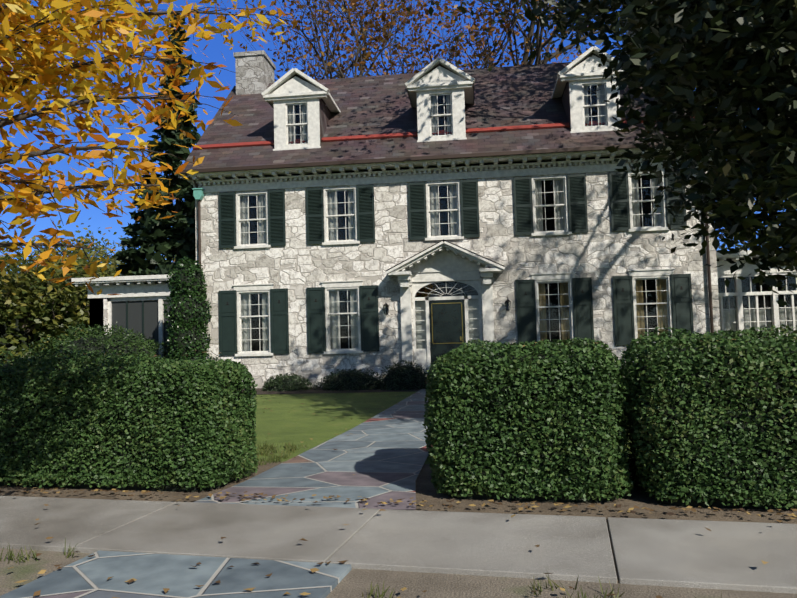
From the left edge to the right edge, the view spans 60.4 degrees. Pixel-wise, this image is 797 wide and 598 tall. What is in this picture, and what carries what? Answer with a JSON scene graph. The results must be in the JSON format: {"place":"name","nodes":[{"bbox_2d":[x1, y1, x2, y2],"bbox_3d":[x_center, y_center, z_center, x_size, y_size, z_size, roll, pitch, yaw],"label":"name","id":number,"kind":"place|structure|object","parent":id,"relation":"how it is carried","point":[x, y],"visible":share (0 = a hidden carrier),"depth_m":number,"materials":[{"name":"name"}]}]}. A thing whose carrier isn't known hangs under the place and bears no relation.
{"place":"outdoors","nodes":[
{"label":"outdoors","id":0,"kind":"place"},
{"bbox_2d":[2,218,128,272],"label":"tree leaves","id":1,"kind":"object","parent":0,"point":[102,247],"depth_m":63.41,"materials":[{"name":"plant"}]},
{"bbox_2d":[0,550,351,597],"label":"flagstone paving","id":2,"kind":"structure","parent":0,"point":[178,576],"depth_m":4.05,"materials":[{"name":"grey stone"}]},
{"bbox_2d":[195,389,431,509],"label":"flagstone path","id":3,"kind":"structure","parent":0,"point":[382,456],"depth_m":7.26,"materials":[{"name":"grey stone"}]},
{"bbox_2d":[242,387,420,394],"bbox_3d":[1.341,2.420,18.727,17.200,0.001,2.300,-2,-3,6],"label":"garden bed","id":4,"kind":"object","parent":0,"point":[309,391],"depth_m":18.43,"materials":[{"name":"brown soil"}]},
{"bbox_2d":[262,373,313,390],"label":"foundation shrub leaves","id":5,"kind":"object","parent":4,"relation":"on","point":[273,380],"depth_m":19.27,"materials":[{"name":"green plant"}]},
{"bbox_2d":[313,368,382,390],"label":"foundation shrub leaves","id":6,"kind":"object","parent":4,"relation":"on","point":[321,383],"depth_m":18.89,"materials":[{"name":"green plant"}]},
{"bbox_2d":[376,360,427,390],"bbox_3d":[0.181,2.081,18.831,1.641,0.830,1.417,-2,-3,6],"label":"foundation shrub","id":7,"kind":"object","parent":4,"relation":"on","point":[401,375],"depth_m":18.45,"materials":[{"name":"green plant"}]},
{"bbox_2d":[383,303,388,314],"bbox_3d":[-0.356,0.270,20.063,0.164,0.430,0.252,-2,-3,6],"label":"wall lantern","id":8,"kind":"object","parent":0,"point":[386,305],"depth_m":20.01,"materials":[{"name":"black metal"}]},
{"bbox_2d":[0,0,785,272],"label":"sky","id":9,"kind":"structure","parent":0,"point":[215,48],"materials":[{"name":"blue"}]},
{"bbox_2d":[0,496,796,593],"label":"sidewalk pavement","id":10,"kind":"structure","parent":0,"point":[724,555],"depth_m":4.70,"materials":[{"name":"concrete"}]},
{"bbox_2d":[72,519,618,582],"bbox_3d":[-0.298,1.745,4.911,50.000,0.118,1.290,-2,-3,14],"label":"sidewalk joint","id":11,"kind":"object","parent":10,"relation":"on","point":[611,548],"depth_m":4.34,"materials":[{"name":"soil"}]},
{"bbox_2d":[14,493,781,563],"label":"fallen leaves","id":12,"kind":"object","parent":10,"relation":"on","point":[303,539],"depth_m":4.80,"materials":[{"name":"orange plant"}]},
{"bbox_2d":[0,548,796,597],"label":"dirt verge","id":13,"kind":"object","parent":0,"point":[354,583],"depth_m":3.88,"materials":[{"name":"soil"}]},
{"bbox_2d":[0,0,297,294],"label":"yellow tree","id":14,"kind":"object","parent":13,"relation":"on","point":[49,73],"depth_m":4.89,"materials":[{"name":"yellow plant"}]},
{"bbox_2d":[0,0,275,157],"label":"autumn leaves","id":15,"kind":"object","parent":14,"relation":"attached to","point":[65,47],"visible":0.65,"depth_m":4.78,"materials":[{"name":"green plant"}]},
{"bbox_2d":[8,551,661,597],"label":"fallen leaves","id":16,"kind":"object","parent":13,"relation":"on","point":[36,593],"visible":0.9,"depth_m":3.97,"materials":[{"name":"orange plant"}]},
{"bbox_2d":[0,538,721,597],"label":"verge grass tufts","id":17,"kind":"object","parent":13,"relation":"on","point":[371,585],"visible":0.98,"depth_m":3.77,"materials":[{"name":"green plant"}]},
{"bbox_2d":[0,461,796,523],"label":"soil bed","id":18,"kind":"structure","parent":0,"point":[425,489],"depth_m":5.67,"materials":[{"name":"brown soil"}]},
{"bbox_2d":[0,348,258,491],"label":"hedge","id":19,"kind":"object","parent":18,"relation":"on","point":[216,373],"depth_m":6.72,"materials":[{"name":"green plant"}]},
{"bbox_2d":[0,486,796,518],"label":"fallen leaves","id":20,"kind":"object","parent":18,"relation":"on","point":[521,508],"visible":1,"depth_m":5.62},
{"bbox_2d":[422,337,635,502],"bbox_3d":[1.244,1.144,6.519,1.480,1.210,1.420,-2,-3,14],"label":"hedge","id":21,"kind":"object","parent":18,"relation":"on","point":[484,496],"visible":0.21,"depth_m":5.83,"materials":[{"name":"green plant"}]},
{"bbox_2d":[615,324,796,509],"bbox_3d":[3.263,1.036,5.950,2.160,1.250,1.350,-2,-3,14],"label":"hedge","id":22,"kind":"object","parent":18,"relation":"on","point":[717,503],"visible":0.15,"depth_m":5.42,"materials":[{"name":"green plant"}]},
{"bbox_2d":[2,337,770,360],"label":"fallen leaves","id":23,"kind":"object","parent":22,"relation":"on","point":[239,351],"visible":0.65,"depth_m":6.78,"materials":[{"name":"brown plant"}]},
{"bbox_2d":[89,151,720,387],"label":"house stone walls","id":24,"kind":"structure","parent":0,"point":[600,253],"depth_m":20.16,"materials":[{"name":"beige stone"}]},
{"bbox_2d":[178,147,711,192],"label":"cornice","id":25,"kind":"structure","parent":24,"relation":"attached to","point":[435,176],"depth_m":20.14,"materials":[{"name":"wood"}]},
{"bbox_2d":[233,30,638,178],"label":"house chimneys","id":26,"kind":"object","parent":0,"point":[255,72],"visible":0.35,"depth_m":25.05,"materials":[{"name":"grey stone"}]},
{"bbox_2d":[242,391,630,463],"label":"lawn","id":27,"kind":"structure","parent":0,"point":[283,417],"depth_m":12.85,"materials":[{"name":"green plant"}]},
{"bbox_2d":[0,349,22,367],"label":"shrub","id":28,"kind":"object","parent":27,"relation":"on","point":[5,351],"visible":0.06,"depth_m":19.56,"materials":[{"name":"green plant"}]},
{"bbox_2d":[0,236,52,316],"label":"tree leaves","id":29,"kind":"object","parent":27,"relation":"on","point":[29,260],"visible":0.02,"depth_m":37.73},
{"bbox_2d":[0,287,63,365],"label":"boundary shrub leaves","id":30,"kind":"object","parent":27,"relation":"on","point":[14,342],"depth_m":31.26,"materials":[{"name":"green plant"}]},
{"bbox_2d":[0,232,133,345],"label":"tree leaves","id":31,"kind":"object","parent":27,"relation":"on","point":[74,292],"depth_m":31.47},
{"bbox_2d":[19,238,118,273],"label":"tree leaves","id":32,"kind":"object","parent":27,"relation":"on","point":[83,242],"depth_m":54.09,"materials":[{"name":"orange plant"}]},
{"bbox_2d":[60,316,88,338],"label":"shrub leaves","id":33,"kind":"object","parent":27,"relation":"on","point":[70,330],"depth_m":35.72,"materials":[{"name":"green plant"}]},
{"bbox_2d":[35,242,122,299],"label":"tree leaves","id":34,"kind":"object","parent":27,"relation":"on","point":[90,259],"depth_m":46.51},
{"bbox_2d":[10,320,172,368],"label":"yew shrub leaves","id":35,"kind":"object","parent":27,"relation":"on","point":[66,341],"visible":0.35,"depth_m":19.69,"materials":[{"name":"green plant"}]},
{"bbox_2d":[166,350,212,362],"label":"ivy leaves","id":36,"kind":"object","parent":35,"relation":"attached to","point":[193,356],"depth_m":20.25,"materials":[{"name":"green plant"}]},
{"bbox_2d":[163,290,211,333],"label":"ivy leaves","id":37,"kind":"object","parent":36,"relation":"on","point":[173,307],"depth_m":20.33,"materials":[{"name":"green plant"}]},
{"bbox_2d":[41,335,154,367],"bbox_3d":[-8.776,1.934,20.243,3.956,1.720,2.851,-2,-3,6],"label":"yew shrub","id":38,"kind":"object","parent":27,"relation":"on","point":[80,342],"visible":0.1,"depth_m":19.61,"materials":[{"name":"green plant"}]},
{"bbox_2d":[53,241,174,335],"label":"tree leaves","id":39,"kind":"object","parent":27,"relation":"on","point":[111,269],"depth_m":37.36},
{"bbox_2d":[115,160,174,275],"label":"spruce needles","id":40,"kind":"object","parent":27,"relation":"on","point":[129,255],"visible":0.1,"depth_m":34.31,"materials":[{"name":"green plant"}]},
{"bbox_2d":[175,30,181,264],"bbox_3d":[-10.162,-4.797,31.635,0.458,16.500,0.458,-3,-4,29],"label":"tree trunk","id":41,"kind":"object","parent":27,"relation":"on","point":[178,206],"depth_m":31.48,"materials":[{"name":"brown plant"}]},
{"bbox_2d":[132,14,201,275],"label":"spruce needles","id":42,"kind":"object","parent":41,"relation":"attached to","point":[155,233],"visible":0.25,"depth_m":31.00,"materials":[{"name":"green plant"}]},
{"bbox_2d":[255,441,309,465],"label":"lawn edge grass","id":43,"kind":"structure","parent":27,"relation":"on","point":[269,450],"depth_m":8.57,"materials":[{"name":"green plant"}]},
{"bbox_2d":[260,394,373,457],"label":"fallen leaves","id":44,"kind":"object","parent":27,"relation":"on","point":[296,423],"depth_m":13.15,"materials":[{"name":"orange plant"}]},
{"bbox_2d":[221,0,509,79],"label":"tree trunk","id":45,"kind":"object","parent":27,"relation":"on","point":[386,70],"visible":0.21,"depth_m":47.70,"materials":[{"name":"brown plant"}]},
{"bbox_2d":[210,0,528,80],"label":"tree leaves","id":46,"kind":"object","parent":45,"relation":"attached to","point":[341,35],"visible":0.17,"depth_m":48.44,"materials":[{"name":"orange plant"}]},
{"bbox_2d":[244,0,525,79],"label":"tree trunk","id":47,"kind":"object","parent":27,"relation":"on","point":[340,73],"visible":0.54,"depth_m":40.83,"materials":[{"name":"brown plant"}]},
{"bbox_2d":[214,0,559,79],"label":"tree leaves","id":48,"kind":"object","parent":47,"relation":"attached to","point":[387,24],"visible":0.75,"depth_m":40.19,"materials":[{"name":"orange plant"}]},
{"bbox_2d":[69,46,796,375],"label":"white house trim","id":49,"kind":"structure","parent":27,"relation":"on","point":[441,261],"depth_m":20.22,"materials":[{"name":"white wood"}]},
{"bbox_2d":[112,300,172,357],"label":"porch screens","id":50,"kind":"object","parent":49,"relation":"attached to","point":[151,330],"visible":0.2,"depth_m":22.86,"materials":[{"name":"grey"}]},
{"bbox_2d":[166,322,210,362],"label":"ivy leaves","id":51,"kind":"object","parent":49,"relation":"attached to","point":[169,340],"depth_m":20.26,"materials":[{"name":"green plant"}]},
{"bbox_2d":[166,256,206,302],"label":"ivy leaves","id":52,"kind":"object","parent":51,"relation":"on","point":[190,267],"depth_m":20.45,"materials":[{"name":"green plant"}]},
{"bbox_2d":[192,188,204,199],"bbox_3d":[-6.100,-3.194,20.902,0.320,0.340,0.230,-2,-3,6],"label":"downspout leader head","id":53,"kind":"object","parent":49,"relation":"attached to","point":[198,193],"visible":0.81,"depth_m":20.82},
{"bbox_2d":[126,168,693,354],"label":"window shutters","id":54,"kind":"object","parent":49,"relation":"on","point":[682,312],"depth_m":20.09,"materials":[{"name":"wood"}]},
{"bbox_2d":[193,115,693,149],"bbox_3d":[1.323,-5.074,20.883,15.760,0.177,0.188,-2,-3,6],"label":"roof snow board","id":55,"kind":"object","parent":49,"relation":"on","point":[405,134],"visible":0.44,"depth_m":20.99,"materials":[{"name":"red metal"}]},
{"bbox_2d":[175,143,713,332],"bbox_3d":[1.341,-0.823,19.731,15.920,6.600,0.553,-2,-3,6],"label":"gutter","id":56,"kind":"object","parent":49,"relation":"attached to","point":[433,157],"visible":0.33,"depth_m":19.69,"materials":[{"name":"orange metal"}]},
{"bbox_2d":[429,299,465,366],"bbox_3d":[1.441,1.125,20.031,1.040,2.200,0.105,-2,-3,6],"label":"front door","id":57,"kind":"structure","parent":49,"relation":"attached to","point":[447,322],"depth_m":20.00,"materials":[{"name":"paint"}]},
{"bbox_2d":[431,302,462,343],"bbox_3d":[1.435,1.166,19.964,1.000,2.110,0.045,-2,-3,6],"label":"door trim","id":58,"kind":"structure","parent":57,"relation":"attached to","point":[432,324],"depth_m":19.99,"materials":[{"name":"brown"}]},
{"bbox_2d":[240,86,795,349],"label":"window glass panes","id":59,"kind":"object","parent":49,"relation":"on","point":[474,292],"visible":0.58,"depth_m":20.23,"materials":[{"name":"clear"}]},
{"bbox_2d":[240,85,796,350],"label":"white curtains","id":60,"kind":"object","parent":49,"relation":"attached to","point":[420,335],"depth_m":20.43,"materials":[{"name":"white fabric"}]},
{"bbox_2d":[538,279,667,340],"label":"curtains","id":61,"kind":"object","parent":49,"relation":"attached to","point":[661,297],"depth_m":19.62,"materials":[{"name":"white fabric"}]},
{"bbox_2d":[398,0,651,68],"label":"tree trunk","id":62,"kind":"object","parent":27,"relation":"on","point":[539,47],"visible":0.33,"depth_m":38.03,"materials":[{"name":"brown plant"}]},
{"bbox_2d":[380,0,622,68],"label":"tree leaves","id":63,"kind":"object","parent":62,"relation":"attached to","point":[517,33],"visible":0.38,"depth_m":39.41,"materials":[{"name":"orange plant"}]},
{"bbox_2d":[392,0,757,109],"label":"tree","id":64,"kind":"object","parent":27,"relation":"on","point":[431,11],"depth_m":19.74,"materials":[{"name":"brown plant"}]},
{"bbox_3d":[10.194,-9.223,9.874,15.052,16.172,18.609,-2,-3,6],"label":"front yard tree","id":65,"kind":"object","parent":27,"relation":"on","visible":0},
{"bbox_2d":[511,0,796,291],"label":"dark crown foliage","id":66,"kind":"object","parent":65,"relation":"attached to","point":[572,9],"visible":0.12,"depth_m":10.58,"materials":[{"name":"green plant"}]},
{"bbox_2d":[578,0,796,260],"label":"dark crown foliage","id":67,"kind":"object","parent":66,"relation":"attached to","point":[706,29],"visible":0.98,"depth_m":7.82,"materials":[{"name":"green plant"}]},
{"bbox_2d":[184,53,715,270],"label":"roof","id":68,"kind":"structure","parent":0,"point":[502,97],"depth_m":21.79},
{"bbox_2d":[113,85,796,350],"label":"dark house interior","id":69,"kind":"object","parent":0,"point":[555,311],"visible":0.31,"depth_m":20.64,"materials":[{"name":"black"}]},
{"bbox_2d":[505,297,510,310],"bbox_3d":[3.140,0.151,19.676,0.164,0.430,0.252,-2,-3,6],"label":"wall lantern","id":70,"kind":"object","parent":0,"point":[507,301],"depth_m":19.66,"materials":[{"name":"black metal"}]},
{"bbox_2d":[552,0,796,305],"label":"dark tree","id":71,"kind":"object","parent":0,"point":[771,281],"depth_m":11.27,"materials":[{"name":"green plant"}]},
{"bbox_2d":[696,86,783,250],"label":"tree leaves","id":72,"kind":"object","parent":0,"point":[738,246],"depth_m":38.90,"materials":[{"name":"green plant"}]}
]}

